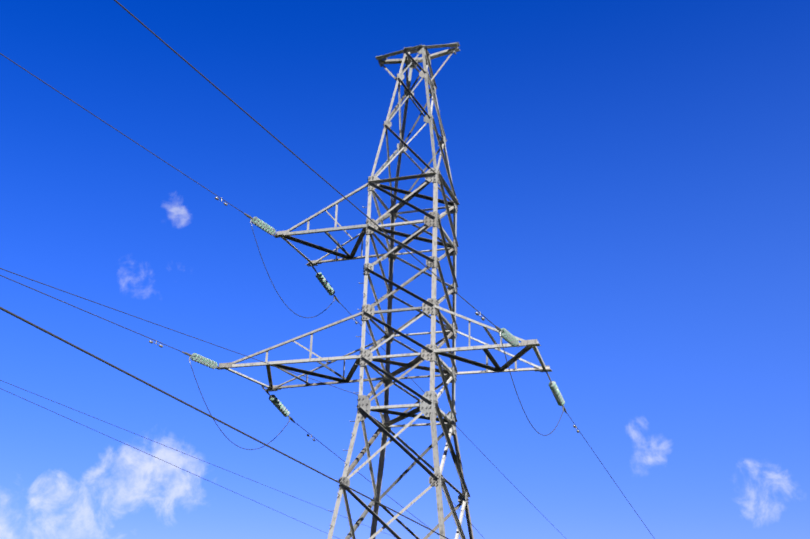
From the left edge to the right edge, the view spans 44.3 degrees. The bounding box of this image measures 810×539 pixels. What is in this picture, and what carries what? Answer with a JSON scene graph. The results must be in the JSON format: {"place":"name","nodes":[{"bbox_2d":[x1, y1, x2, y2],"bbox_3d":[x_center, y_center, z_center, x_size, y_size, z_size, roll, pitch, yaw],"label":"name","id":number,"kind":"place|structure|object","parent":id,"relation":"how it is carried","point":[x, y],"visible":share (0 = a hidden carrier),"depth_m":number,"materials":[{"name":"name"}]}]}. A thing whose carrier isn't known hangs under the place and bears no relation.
{"place":"outdoors","nodes":[
{"label":"outdoors","id":0,"kind":"place"},
{"bbox_2d":[0,0,809,538],"label":"sky","id":1,"kind":"structure","parent":0,"point":[631,178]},
{"label":"ground","id":2,"kind":"structure","parent":0,"visible":0},
{"bbox_2d":[216,42,551,538],"bbox_3d":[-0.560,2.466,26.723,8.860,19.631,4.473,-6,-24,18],"label":"transmission tower","id":3,"kind":"structure","parent":2,"relation":"on","point":[426,404],"depth_m":26.80,"materials":[{"name":"metal"}]},
{"bbox_2d":[154,199,576,436],"bbox_3d":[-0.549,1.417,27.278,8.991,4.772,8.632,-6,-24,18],"label":"fittings","id":4,"kind":"object","parent":3,"relation":"attached to","point":[337,300],"visible":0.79,"depth_m":26.75,"materials":[{"name":"grey metal"}]},
{"bbox_2d":[0,0,654,538],"bbox_3d":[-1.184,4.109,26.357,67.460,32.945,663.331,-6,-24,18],"label":"power lines","id":5,"kind":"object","parent":4,"relation":"attached to","point":[230,350],"depth_m":18.08,"materials":[{"name":"grey metal"}]},
{"bbox_2d":[149,197,578,440],"bbox_3d":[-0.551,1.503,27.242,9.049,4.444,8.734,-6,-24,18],"label":"vibration dampers","id":6,"kind":"object","parent":4,"relation":"attached to","point":[308,435],"visible":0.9,"depth_m":25.21,"materials":[{"name":"grey metal"}]},
{"bbox_2d":[191,217,564,416],"bbox_3d":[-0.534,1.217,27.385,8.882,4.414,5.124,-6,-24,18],"label":"insulators","id":7,"kind":"object","parent":4,"relation":"attached to","point":[509,338],"visible":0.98,"depth_m":27.04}
]}

